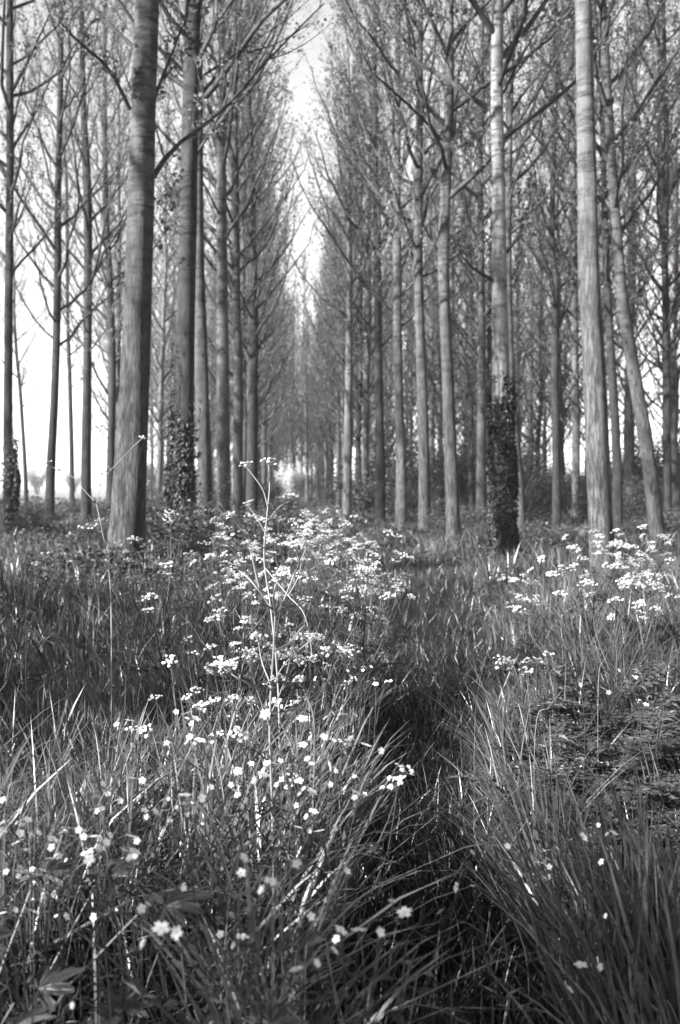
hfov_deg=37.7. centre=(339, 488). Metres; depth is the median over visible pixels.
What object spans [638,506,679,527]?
bush
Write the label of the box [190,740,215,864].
stitchwort
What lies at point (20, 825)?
stitchwort
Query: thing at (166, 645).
cow parsley
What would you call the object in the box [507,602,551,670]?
cow parsley
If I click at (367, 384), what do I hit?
poplar tree
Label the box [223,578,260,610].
cow parsley
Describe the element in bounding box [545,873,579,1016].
stitchwort
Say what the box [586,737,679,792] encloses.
fern
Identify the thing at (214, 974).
nettle plant
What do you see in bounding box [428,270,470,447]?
poplar tree
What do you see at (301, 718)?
stitchwort
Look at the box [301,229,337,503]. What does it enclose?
poplar tree
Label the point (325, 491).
bush
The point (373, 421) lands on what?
poplar tree
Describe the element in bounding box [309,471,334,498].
bush
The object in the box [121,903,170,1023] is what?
stitchwort
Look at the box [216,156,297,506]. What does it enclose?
poplar tree
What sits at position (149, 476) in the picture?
bush
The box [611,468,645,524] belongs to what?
bush
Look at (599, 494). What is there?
poplar tree
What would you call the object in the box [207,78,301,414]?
poplar tree
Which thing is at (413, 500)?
bush
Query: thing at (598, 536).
cow parsley
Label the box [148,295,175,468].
poplar tree
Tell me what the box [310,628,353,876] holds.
dry stalk
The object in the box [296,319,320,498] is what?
poplar tree
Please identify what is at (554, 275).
poplar tree
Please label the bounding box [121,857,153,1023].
stitchwort
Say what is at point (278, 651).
cow parsley
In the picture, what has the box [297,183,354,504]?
poplar tree
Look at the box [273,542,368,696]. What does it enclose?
cow parsley
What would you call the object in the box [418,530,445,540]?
bush
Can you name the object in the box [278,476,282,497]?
bush
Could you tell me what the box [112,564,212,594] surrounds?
bush
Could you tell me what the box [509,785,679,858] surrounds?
fern
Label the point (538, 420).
poplar tree
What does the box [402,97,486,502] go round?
poplar tree
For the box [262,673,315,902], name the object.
cow parsley
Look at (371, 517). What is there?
bush
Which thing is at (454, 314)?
poplar tree
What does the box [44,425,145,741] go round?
cow parsley
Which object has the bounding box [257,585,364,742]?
cow parsley
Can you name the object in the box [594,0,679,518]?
poplar tree
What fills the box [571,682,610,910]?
stitchwort
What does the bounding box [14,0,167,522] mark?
poplar tree
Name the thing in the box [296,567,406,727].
cow parsley
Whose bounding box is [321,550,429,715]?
cow parsley
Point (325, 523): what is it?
cow parsley
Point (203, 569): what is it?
bush
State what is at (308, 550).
cow parsley
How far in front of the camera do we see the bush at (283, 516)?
22.58 m
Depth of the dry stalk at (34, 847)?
2.10 m
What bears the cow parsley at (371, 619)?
on the ground at (318, 513)
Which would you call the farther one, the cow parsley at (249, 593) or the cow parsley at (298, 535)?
the cow parsley at (298, 535)
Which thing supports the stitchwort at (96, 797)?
on the ground at (318, 513)
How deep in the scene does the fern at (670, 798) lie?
3.35 m
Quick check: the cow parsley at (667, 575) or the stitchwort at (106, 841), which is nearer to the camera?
the stitchwort at (106, 841)
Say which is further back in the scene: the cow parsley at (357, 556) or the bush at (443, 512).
the bush at (443, 512)
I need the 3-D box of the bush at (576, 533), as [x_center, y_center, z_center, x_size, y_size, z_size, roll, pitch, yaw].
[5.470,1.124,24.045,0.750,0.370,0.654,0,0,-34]
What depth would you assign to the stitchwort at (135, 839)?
1.84 m
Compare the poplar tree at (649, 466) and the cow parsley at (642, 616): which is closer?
the cow parsley at (642, 616)
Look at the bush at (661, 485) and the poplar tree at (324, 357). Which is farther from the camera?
the poplar tree at (324, 357)
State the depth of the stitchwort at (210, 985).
1.97 m
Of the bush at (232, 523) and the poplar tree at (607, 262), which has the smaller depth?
the bush at (232, 523)
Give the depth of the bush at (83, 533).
19.36 m
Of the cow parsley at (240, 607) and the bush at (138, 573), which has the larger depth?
the bush at (138, 573)
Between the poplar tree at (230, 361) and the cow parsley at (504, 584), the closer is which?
the cow parsley at (504, 584)
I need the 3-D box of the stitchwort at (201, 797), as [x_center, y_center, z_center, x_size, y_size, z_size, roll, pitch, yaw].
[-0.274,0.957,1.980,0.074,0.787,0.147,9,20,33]
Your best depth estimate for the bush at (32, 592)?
9.54 m
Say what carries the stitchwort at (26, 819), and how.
on the ground at (318, 513)
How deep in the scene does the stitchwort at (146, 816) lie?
2.44 m
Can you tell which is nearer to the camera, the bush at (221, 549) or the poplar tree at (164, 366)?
the bush at (221, 549)
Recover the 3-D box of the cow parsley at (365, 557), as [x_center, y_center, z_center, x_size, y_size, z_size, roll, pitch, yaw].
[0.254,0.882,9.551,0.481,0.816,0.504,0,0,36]
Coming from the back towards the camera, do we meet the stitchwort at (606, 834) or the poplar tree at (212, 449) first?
the poplar tree at (212, 449)
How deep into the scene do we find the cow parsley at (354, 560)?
10.10 m
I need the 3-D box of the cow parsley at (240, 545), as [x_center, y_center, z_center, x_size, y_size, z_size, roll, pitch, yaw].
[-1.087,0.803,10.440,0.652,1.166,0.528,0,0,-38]
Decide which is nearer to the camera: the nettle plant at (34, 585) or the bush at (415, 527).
the nettle plant at (34, 585)
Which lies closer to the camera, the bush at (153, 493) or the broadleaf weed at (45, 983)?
the broadleaf weed at (45, 983)
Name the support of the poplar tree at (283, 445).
on the ground at (318, 513)
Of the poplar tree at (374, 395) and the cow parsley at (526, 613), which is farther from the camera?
the poplar tree at (374, 395)
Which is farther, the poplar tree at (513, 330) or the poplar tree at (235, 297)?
the poplar tree at (513, 330)
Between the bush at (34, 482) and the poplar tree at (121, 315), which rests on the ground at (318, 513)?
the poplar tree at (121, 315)
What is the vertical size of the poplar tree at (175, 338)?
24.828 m
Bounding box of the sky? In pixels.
[0,0,679,488]
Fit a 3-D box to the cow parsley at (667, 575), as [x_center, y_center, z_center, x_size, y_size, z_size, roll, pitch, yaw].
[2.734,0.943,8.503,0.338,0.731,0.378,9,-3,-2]
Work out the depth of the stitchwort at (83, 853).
1.92 m
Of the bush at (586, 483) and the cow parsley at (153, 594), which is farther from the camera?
the bush at (586, 483)
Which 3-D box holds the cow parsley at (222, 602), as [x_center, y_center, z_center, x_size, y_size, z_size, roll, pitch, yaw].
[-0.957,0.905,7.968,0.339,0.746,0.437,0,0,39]
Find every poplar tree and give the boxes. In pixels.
[0,0,110,537]
[0,0,159,527]
[0,187,52,508]
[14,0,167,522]
[24,0,179,516]
[40,81,105,513]
[47,0,179,441]
[48,0,342,572]
[71,173,154,451]
[82,0,325,544]
[95,164,166,418]
[99,0,301,515]
[112,32,214,500]
[117,0,316,535]
[121,175,216,467]
[147,226,175,501]
[148,244,175,472]
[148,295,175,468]
[149,133,216,434]
[152,171,216,446]
[155,0,328,514]
[155,265,216,466]
[156,0,315,522]
[160,1,317,511]
[168,177,231,436]
[194,244,231,470]
[194,271,232,469]
[194,271,232,501]
[204,4,307,417]
[205,46,305,447]
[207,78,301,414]
[208,91,306,439]
[209,322,232,470]
[215,324,232,496]
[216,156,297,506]
[230,146,301,503]
[230,232,302,482]
[246,185,301,469]
[266,264,302,457]
[267,189,301,502]
[268,320,293,473]
[271,0,403,519]
[272,249,303,496]
[272,291,304,500]
[272,309,302,499]
[272,367,289,466]
[274,293,313,500]
[274,322,295,499]
[275,0,473,525]
[275,312,298,499]
[279,251,326,501]
[279,276,302,498]
[283,310,318,472]
[284,0,490,529]
[286,282,306,497]
[286,337,302,475]
[289,333,315,498]
[296,286,335,490]
[296,306,331,499]
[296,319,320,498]
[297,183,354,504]
[298,67,391,509]
[298,252,336,501]
[298,333,308,497]
[301,156,374,506]
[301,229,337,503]
[301,274,336,497]
[302,149,389,454]
[302,288,335,499]
[302,306,355,484]
[303,195,370,503]
[307,0,415,511]
[307,58,413,513]
[310,240,370,442]
[315,0,535,536]
[315,0,605,545]
[315,84,411,467]
[353,296,391,463]
[354,308,393,464]
[356,0,654,564]
[361,309,390,461]
[369,202,416,502]
[369,227,409,452]
[369,271,403,459]
[370,181,435,436]
[382,184,441,505]
[382,205,436,452]
[385,90,476,508]
[387,132,461,430]
[392,0,614,537]
[393,0,575,520]
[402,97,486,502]
[408,79,514,450]
[409,280,458,462]
[414,12,569,514]
[414,85,537,511]
[416,226,460,451]
[425,215,475,446]
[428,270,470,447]
[430,167,486,454]
[454,184,486,480]
[456,156,532,445]
[467,160,544,429]
[475,0,634,529]
[476,99,561,443]
[503,0,679,548]
[505,0,679,527]
[512,0,655,522]
[512,9,619,511]
[512,119,581,509]
[512,258,547,454]
[513,168,562,477]
[513,189,580,468]
[513,302,538,462]
[520,237,570,463]
[521,277,551,466]
[526,1,661,514]
[533,145,605,454]
[546,292,583,444]
[549,0,679,513]
[561,205,624,507]
[564,172,641,452]
[567,219,624,438]
[575,0,617,589]
[583,56,679,494]
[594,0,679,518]
[600,0,679,515]
[617,57,679,455]
[641,183,679,447]
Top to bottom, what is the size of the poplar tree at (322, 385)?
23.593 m
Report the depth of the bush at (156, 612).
8.93 m
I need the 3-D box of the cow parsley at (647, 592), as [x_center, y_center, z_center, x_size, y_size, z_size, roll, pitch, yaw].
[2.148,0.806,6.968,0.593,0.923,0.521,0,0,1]
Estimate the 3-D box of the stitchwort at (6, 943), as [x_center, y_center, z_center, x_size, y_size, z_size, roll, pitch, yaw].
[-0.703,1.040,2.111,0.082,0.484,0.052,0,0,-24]
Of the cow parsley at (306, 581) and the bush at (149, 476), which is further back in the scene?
the bush at (149, 476)
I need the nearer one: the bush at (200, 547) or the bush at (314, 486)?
the bush at (200, 547)
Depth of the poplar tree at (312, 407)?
119.71 m
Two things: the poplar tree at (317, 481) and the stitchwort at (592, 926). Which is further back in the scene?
the poplar tree at (317, 481)
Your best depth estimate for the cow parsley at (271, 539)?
5.63 m
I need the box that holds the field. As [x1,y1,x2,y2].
[0,490,232,506]
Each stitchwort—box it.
[0,796,37,991]
[0,809,31,996]
[0,814,51,1023]
[0,827,28,1003]
[0,829,58,1011]
[0,868,20,1023]
[0,870,21,1009]
[0,870,24,1019]
[0,907,24,1013]
[0,930,25,1010]
[9,867,46,1007]
[10,832,59,1023]
[13,881,34,998]
[18,853,94,1023]
[20,882,55,996]
[20,893,49,1006]
[37,826,85,1023]
[37,896,59,1023]
[43,851,86,1023]
[50,833,106,1023]
[53,853,88,1020]
[54,912,77,1023]
[56,828,96,1023]
[56,1002,74,1023]
[64,859,120,1017]
[67,845,137,1023]
[68,832,112,1020]
[70,791,139,1023]
[70,806,125,1023]
[76,838,141,1023]
[81,909,117,1017]
[83,853,132,1018]
[90,913,132,1023]
[95,808,160,988]
[96,834,140,1023]
[100,719,171,986]
[101,777,149,1023]
[108,804,152,1011]
[115,798,147,973]
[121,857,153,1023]
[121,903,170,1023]
[122,854,153,1023]
[128,796,160,1020]
[128,993,147,1023]
[131,740,174,994]
[143,814,170,948]
[145,885,204,1022]
[152,808,178,992]
[153,793,225,1023]
[157,796,198,980]
[159,802,192,884]
[160,709,199,929]
[168,733,224,1019]
[168,812,232,944]
[170,760,331,1011]
[171,925,216,1023]
[181,708,211,935]
[181,883,222,997]
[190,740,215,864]
[197,784,240,985]
[199,764,223,859]
[203,814,247,1022]
[204,781,233,936]
[210,930,248,1023]
[218,868,279,1023]
[221,767,288,993]
[231,761,280,948]
[233,853,301,1023]
[237,760,276,947]
[260,708,331,1013]
[260,767,335,1012]
[263,711,326,952]
[269,826,311,987]
[271,777,317,963]
[274,782,309,934]
[275,756,337,1023]
[281,912,347,1023]
[283,803,332,987]
[286,735,317,974]
[288,959,323,1023]
[302,733,358,1023]
[308,867,355,1023]
[310,743,383,998]
[310,781,360,1012]
[313,712,357,907]
[313,825,341,1016]
[314,676,359,832]
[316,769,356,992]
[324,665,368,852]
[332,927,384,1023]
[346,669,374,790]
[346,792,366,901]
[354,665,371,767]
[361,680,386,818]
[364,678,392,839]
[388,899,442,1023]
[454,881,522,1023]
[470,843,530,1023]
[514,861,564,1020]
[541,845,569,994]
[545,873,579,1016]
[568,960,602,1023]
[570,833,606,1022]
[571,668,637,837]
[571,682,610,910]
[576,913,606,1014]
[580,822,616,941]
[591,761,608,824]
[596,859,624,1009]
[610,699,657,781]
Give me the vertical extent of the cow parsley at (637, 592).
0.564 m
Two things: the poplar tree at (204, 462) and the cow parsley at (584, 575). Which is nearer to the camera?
the cow parsley at (584, 575)
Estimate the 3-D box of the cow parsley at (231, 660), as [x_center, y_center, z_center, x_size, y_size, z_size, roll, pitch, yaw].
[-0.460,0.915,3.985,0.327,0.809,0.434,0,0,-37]
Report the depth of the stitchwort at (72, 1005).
1.56 m
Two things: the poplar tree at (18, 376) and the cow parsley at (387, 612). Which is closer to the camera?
the cow parsley at (387, 612)
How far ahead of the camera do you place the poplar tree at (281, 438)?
103.31 m
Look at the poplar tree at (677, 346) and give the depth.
49.82 m
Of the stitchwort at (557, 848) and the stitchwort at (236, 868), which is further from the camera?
the stitchwort at (557, 848)
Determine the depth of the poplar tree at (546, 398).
95.29 m
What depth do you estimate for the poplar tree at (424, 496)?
24.91 m
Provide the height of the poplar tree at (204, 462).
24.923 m
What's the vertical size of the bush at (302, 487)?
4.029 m
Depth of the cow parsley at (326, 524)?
9.71 m
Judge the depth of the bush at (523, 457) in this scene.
52.14 m
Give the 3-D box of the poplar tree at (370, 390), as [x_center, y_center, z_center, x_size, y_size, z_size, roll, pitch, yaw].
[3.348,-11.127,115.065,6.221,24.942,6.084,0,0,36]
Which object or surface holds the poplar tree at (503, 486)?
on the ground at (318, 513)
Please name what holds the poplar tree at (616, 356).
on the ground at (318, 513)
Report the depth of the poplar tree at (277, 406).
49.79 m
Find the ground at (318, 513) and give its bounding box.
[0,489,679,1023]
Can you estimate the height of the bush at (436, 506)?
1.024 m
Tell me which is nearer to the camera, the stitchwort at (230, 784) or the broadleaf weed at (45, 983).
the broadleaf weed at (45, 983)
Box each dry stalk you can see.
[30,700,67,997]
[33,713,84,992]
[44,753,94,1023]
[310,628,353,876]
[473,780,529,1023]
[474,641,490,852]
[534,691,561,859]
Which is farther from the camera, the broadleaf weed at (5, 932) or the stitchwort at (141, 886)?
the stitchwort at (141, 886)
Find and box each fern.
[448,765,679,859]
[475,719,640,794]
[495,733,677,798]
[506,752,677,830]
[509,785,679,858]
[510,656,679,745]
[510,705,679,828]
[510,775,679,882]
[521,702,679,797]
[541,767,679,879]
[573,702,679,773]
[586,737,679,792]
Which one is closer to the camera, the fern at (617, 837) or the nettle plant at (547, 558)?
the fern at (617, 837)
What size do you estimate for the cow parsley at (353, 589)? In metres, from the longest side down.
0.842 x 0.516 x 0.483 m
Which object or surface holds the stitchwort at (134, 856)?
on the ground at (318, 513)
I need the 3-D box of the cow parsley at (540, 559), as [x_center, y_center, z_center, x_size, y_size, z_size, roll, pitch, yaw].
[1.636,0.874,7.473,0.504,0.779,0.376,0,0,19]
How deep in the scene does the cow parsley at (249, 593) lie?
4.42 m
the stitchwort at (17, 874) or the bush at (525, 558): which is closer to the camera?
the stitchwort at (17, 874)
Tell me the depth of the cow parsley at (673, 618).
6.79 m
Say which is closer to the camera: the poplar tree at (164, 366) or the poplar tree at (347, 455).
the poplar tree at (347, 455)
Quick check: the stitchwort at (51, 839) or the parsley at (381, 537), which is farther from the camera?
the parsley at (381, 537)
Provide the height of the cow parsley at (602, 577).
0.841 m
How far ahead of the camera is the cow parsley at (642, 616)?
6.02 m
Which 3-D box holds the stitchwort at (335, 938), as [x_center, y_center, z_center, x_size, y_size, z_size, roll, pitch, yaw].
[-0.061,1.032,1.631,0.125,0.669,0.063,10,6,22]
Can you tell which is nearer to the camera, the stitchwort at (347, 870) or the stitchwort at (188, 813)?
the stitchwort at (347, 870)
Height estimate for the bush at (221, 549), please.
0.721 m
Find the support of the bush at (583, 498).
on the ground at (318, 513)
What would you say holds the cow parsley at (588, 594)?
on the ground at (318, 513)
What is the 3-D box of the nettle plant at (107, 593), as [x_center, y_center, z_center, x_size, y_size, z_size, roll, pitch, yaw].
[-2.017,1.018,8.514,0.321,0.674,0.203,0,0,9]
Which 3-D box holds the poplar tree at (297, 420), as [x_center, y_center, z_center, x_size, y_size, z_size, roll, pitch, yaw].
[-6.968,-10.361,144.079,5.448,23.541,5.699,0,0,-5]
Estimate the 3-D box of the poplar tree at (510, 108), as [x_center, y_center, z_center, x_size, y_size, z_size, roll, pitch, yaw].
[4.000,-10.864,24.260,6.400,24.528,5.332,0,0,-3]
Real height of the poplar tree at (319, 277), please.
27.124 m
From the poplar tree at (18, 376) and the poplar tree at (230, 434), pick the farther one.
the poplar tree at (230, 434)
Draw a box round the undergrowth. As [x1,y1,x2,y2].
[0,496,679,1023]
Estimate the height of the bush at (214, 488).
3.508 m
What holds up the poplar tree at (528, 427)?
on the ground at (318, 513)
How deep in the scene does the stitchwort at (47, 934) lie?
2.17 m
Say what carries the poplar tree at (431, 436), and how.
on the ground at (318, 513)
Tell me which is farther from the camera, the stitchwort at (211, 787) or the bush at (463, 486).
the bush at (463, 486)
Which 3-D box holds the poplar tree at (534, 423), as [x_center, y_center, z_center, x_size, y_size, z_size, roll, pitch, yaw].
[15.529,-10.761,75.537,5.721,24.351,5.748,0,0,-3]
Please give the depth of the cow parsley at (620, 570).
10.04 m
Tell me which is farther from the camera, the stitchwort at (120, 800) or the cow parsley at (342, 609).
the cow parsley at (342, 609)
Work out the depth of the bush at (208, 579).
11.54 m
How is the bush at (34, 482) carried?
on the field
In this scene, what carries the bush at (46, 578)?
on the ground at (318, 513)
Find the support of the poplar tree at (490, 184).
on the ground at (318, 513)
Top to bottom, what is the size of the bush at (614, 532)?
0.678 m
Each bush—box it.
[0,490,58,527]
[0,527,50,549]
[0,581,63,610]
[1,502,61,538]
[2,563,91,603]
[4,549,113,588]
[22,463,56,494]
[27,538,174,585]
[28,535,79,554]
[33,542,96,569]
[37,499,79,522]
[41,532,89,550]
[44,558,131,584]
[44,594,104,621]
[46,569,134,600]
[57,470,80,491]
[58,510,108,548]
[59,493,94,513]
[75,581,153,609]
[92,494,110,521]
[101,567,186,598]
[104,481,235,547]
[104,563,181,583]
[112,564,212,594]
[117,604,194,623]
[146,458,165,484]
[146,460,162,496]
[146,464,164,496]
[146,491,196,533]
[146,493,164,511]
[146,527,211,562]
[146,528,194,561]
[147,487,163,504]
[150,485,224,521]
[154,480,196,496]
[157,552,247,584]
[171,585,223,608]
[178,534,238,562]
[179,567,252,594]
[188,551,255,583]
[195,458,232,509]
[195,466,215,507]
[196,501,293,545]
[198,531,258,546]
[203,528,281,566]
[209,499,296,541]
[222,508,263,531]
[228,537,293,566]
[229,498,297,532]
[230,462,282,500]
[231,531,317,575]
[258,481,283,508]
[274,461,306,508]
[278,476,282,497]
[288,472,311,497]
[301,469,315,496]
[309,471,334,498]
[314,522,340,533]
[316,457,413,517]
[317,479,335,502]
[342,523,371,536]
[352,409,463,511]
[352,461,375,490]
[356,513,374,522]
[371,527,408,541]
[387,475,441,513]
[403,520,434,537]
[405,425,475,505]
[407,513,417,524]
[417,509,472,534]
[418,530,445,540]
[425,500,482,529]
[431,498,467,512]
[432,445,486,511]
[450,531,484,546]
[459,499,488,529]
[460,427,561,492]
[460,513,489,533]
[467,442,544,480]
[467,521,487,542]
[498,550,552,568]
[518,513,581,549]
[521,543,558,557]
[522,459,572,527]
[522,531,573,544]
[523,472,542,513]
[524,467,566,511]
[531,451,584,503]
[534,545,576,567]
[548,469,586,507]
[561,469,612,523]
[561,529,581,541]
[571,468,623,507]
[576,530,631,545]
[582,446,656,500]
[582,521,626,538]
[610,423,679,511]
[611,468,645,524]
[613,517,633,533]
[623,512,668,538]
[633,551,679,567]
[636,445,679,505]
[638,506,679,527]
[645,504,679,544]
[647,562,679,579]
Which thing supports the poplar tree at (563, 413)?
on the ground at (318, 513)
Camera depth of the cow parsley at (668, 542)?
11.06 m
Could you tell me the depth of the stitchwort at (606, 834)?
2.31 m
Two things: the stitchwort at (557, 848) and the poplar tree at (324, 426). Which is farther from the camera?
the poplar tree at (324, 426)
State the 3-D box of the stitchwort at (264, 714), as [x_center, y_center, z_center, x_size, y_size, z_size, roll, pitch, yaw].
[-0.101,0.953,2.405,0.135,0.866,0.110,-4,0,-11]
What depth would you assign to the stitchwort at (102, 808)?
2.19 m
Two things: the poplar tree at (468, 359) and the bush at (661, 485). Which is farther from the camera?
the poplar tree at (468, 359)
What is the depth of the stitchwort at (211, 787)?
2.15 m
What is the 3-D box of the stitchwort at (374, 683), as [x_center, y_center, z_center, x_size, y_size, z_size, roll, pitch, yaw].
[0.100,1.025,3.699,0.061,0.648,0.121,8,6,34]
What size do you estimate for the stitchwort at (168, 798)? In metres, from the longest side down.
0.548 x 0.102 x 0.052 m
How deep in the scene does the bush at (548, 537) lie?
18.88 m
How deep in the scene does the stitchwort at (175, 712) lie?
2.59 m
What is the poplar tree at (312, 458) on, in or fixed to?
on the ground at (318, 513)
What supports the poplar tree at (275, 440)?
on the ground at (318, 513)
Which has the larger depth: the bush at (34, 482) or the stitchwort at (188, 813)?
the bush at (34, 482)
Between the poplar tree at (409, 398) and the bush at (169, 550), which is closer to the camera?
the bush at (169, 550)
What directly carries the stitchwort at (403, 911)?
on the ground at (318, 513)
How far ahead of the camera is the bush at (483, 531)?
22.07 m
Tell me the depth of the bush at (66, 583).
10.40 m
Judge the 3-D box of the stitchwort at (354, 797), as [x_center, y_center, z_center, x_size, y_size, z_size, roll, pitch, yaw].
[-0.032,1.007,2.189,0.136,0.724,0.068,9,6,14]
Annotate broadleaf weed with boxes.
[0,855,85,1023]
[0,919,121,1023]
[6,990,119,1023]
[13,856,214,1023]
[95,985,307,1023]
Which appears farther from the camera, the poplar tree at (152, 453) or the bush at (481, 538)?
the poplar tree at (152, 453)
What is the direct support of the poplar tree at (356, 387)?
on the ground at (318, 513)
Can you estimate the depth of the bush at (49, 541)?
18.70 m
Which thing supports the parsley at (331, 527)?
on the ground at (318, 513)
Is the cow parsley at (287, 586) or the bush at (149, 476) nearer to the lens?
the cow parsley at (287, 586)
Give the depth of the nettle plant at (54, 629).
7.49 m
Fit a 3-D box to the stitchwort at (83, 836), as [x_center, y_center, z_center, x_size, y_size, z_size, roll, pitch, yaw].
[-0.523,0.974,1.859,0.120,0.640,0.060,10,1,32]
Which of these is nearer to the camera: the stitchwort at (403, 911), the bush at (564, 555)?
the stitchwort at (403, 911)
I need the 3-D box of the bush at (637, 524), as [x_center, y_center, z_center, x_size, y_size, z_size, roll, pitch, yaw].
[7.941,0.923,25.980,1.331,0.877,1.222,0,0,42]
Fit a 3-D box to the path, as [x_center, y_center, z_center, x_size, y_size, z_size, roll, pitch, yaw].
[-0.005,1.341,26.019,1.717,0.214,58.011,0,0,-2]
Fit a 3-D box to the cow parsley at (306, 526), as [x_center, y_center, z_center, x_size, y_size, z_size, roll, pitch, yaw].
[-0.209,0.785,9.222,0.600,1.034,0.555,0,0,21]
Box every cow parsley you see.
[0,550,56,726]
[5,554,43,730]
[35,552,73,704]
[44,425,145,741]
[78,509,224,697]
[122,655,206,853]
[128,554,244,727]
[142,607,251,758]
[157,550,294,721]
[159,561,290,744]
[173,542,275,708]
[181,670,257,776]
[188,555,249,631]
[194,610,272,759]
[196,655,282,792]
[198,533,324,677]
[204,531,328,868]
[204,666,306,797]
[212,511,262,600]
[213,527,271,632]
[222,510,325,635]
[222,546,273,600]
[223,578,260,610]
[226,457,321,790]
[230,529,330,688]
[230,636,302,714]
[233,726,414,1023]
[240,581,306,648]
[242,604,327,737]
[253,603,332,723]
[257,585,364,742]
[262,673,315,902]
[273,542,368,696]
[275,508,358,646]
[276,652,357,769]
[278,518,340,596]
[278,534,325,588]
[284,525,341,603]
[288,570,318,600]
[294,519,350,589]
[295,509,341,563]
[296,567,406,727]
[296,633,364,753]
[301,522,402,679]
[302,524,353,589]
[306,518,343,574]
[312,547,378,640]
[317,562,341,588]
[320,537,367,595]
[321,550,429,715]
[327,533,377,597]
[334,578,375,644]
[335,605,388,684]
[339,568,372,612]
[340,566,399,687]
[341,544,375,584]
[345,552,415,675]
[346,538,399,612]
[350,560,396,656]
[354,578,414,661]
[493,651,554,751]
[497,574,515,597]
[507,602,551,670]
[509,573,537,603]
[515,593,544,638]
[526,554,589,646]
[547,562,643,681]
[553,576,667,728]
[557,544,639,649]
[562,528,620,606]
[591,540,648,613]
[595,524,668,614]
[598,539,679,649]
[602,547,657,611]
[602,553,640,600]
[607,540,661,612]
[607,593,679,665]
[612,558,638,596]
[615,561,662,614]
[617,576,654,621]
[621,572,661,620]
[640,534,679,589]
[644,558,679,616]
[663,606,679,647]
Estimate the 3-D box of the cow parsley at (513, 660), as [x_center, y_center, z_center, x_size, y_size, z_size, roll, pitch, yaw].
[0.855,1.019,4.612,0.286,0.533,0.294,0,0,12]
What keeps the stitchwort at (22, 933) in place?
on the ground at (318, 513)
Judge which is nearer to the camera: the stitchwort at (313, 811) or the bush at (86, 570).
the stitchwort at (313, 811)
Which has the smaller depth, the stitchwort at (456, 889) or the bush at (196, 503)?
the stitchwort at (456, 889)
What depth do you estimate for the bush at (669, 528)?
21.91 m
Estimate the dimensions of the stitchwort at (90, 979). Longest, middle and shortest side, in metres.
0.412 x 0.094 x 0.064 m
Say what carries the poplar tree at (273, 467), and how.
on the ground at (318, 513)
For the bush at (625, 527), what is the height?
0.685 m
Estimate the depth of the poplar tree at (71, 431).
45.92 m
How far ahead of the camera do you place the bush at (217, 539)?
16.88 m
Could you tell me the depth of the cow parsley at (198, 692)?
4.01 m
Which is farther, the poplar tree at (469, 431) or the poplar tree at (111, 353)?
the poplar tree at (469, 431)
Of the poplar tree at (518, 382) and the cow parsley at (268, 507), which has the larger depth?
the poplar tree at (518, 382)
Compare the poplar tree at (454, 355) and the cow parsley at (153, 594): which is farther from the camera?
the poplar tree at (454, 355)
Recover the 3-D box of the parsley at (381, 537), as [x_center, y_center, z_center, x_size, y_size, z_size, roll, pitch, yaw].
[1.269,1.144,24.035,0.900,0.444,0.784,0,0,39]
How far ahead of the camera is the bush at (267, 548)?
14.77 m
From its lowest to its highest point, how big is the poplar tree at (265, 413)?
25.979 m
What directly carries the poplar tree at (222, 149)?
on the ground at (318, 513)
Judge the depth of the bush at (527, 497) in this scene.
38.86 m
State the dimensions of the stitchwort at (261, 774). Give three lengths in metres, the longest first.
0.817 x 0.153 x 0.077 m
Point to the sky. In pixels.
(37, 411)
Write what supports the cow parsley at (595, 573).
on the ground at (318, 513)
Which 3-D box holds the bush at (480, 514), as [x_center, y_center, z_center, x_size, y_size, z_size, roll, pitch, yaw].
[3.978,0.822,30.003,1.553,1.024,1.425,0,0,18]
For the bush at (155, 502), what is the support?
on the ground at (318, 513)
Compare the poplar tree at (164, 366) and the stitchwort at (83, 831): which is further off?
the poplar tree at (164, 366)
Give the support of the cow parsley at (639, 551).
on the ground at (318, 513)
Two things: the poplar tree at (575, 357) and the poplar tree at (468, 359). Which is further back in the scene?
the poplar tree at (468, 359)
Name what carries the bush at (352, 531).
on the ground at (318, 513)
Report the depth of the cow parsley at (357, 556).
10.50 m
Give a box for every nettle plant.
[18,556,44,609]
[45,587,74,636]
[68,556,99,596]
[92,569,120,629]
[128,578,164,621]
[160,887,263,1023]
[180,1001,214,1023]
[200,937,332,1023]
[244,971,396,1021]
[310,930,434,1023]
[537,545,556,582]
[637,565,660,613]
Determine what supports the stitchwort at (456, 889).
on the ground at (318, 513)
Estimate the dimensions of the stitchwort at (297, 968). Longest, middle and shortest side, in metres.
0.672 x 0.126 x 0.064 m
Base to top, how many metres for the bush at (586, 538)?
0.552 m
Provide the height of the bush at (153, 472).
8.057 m
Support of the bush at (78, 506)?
on the ground at (318, 513)
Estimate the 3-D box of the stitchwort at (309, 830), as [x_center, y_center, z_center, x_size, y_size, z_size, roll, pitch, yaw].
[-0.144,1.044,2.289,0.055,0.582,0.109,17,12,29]
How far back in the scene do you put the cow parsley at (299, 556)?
11.09 m
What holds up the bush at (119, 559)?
on the ground at (318, 513)
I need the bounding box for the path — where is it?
[309,512,494,1023]
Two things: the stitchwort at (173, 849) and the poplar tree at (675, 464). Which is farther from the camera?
the poplar tree at (675, 464)
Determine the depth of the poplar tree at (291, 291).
125.99 m
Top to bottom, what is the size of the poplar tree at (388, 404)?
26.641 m
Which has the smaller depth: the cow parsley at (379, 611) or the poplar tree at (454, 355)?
the cow parsley at (379, 611)
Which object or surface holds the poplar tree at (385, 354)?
on the ground at (318, 513)
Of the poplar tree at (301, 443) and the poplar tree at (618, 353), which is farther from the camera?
the poplar tree at (301, 443)
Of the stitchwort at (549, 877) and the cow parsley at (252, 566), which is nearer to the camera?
the stitchwort at (549, 877)
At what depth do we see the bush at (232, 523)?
18.46 m

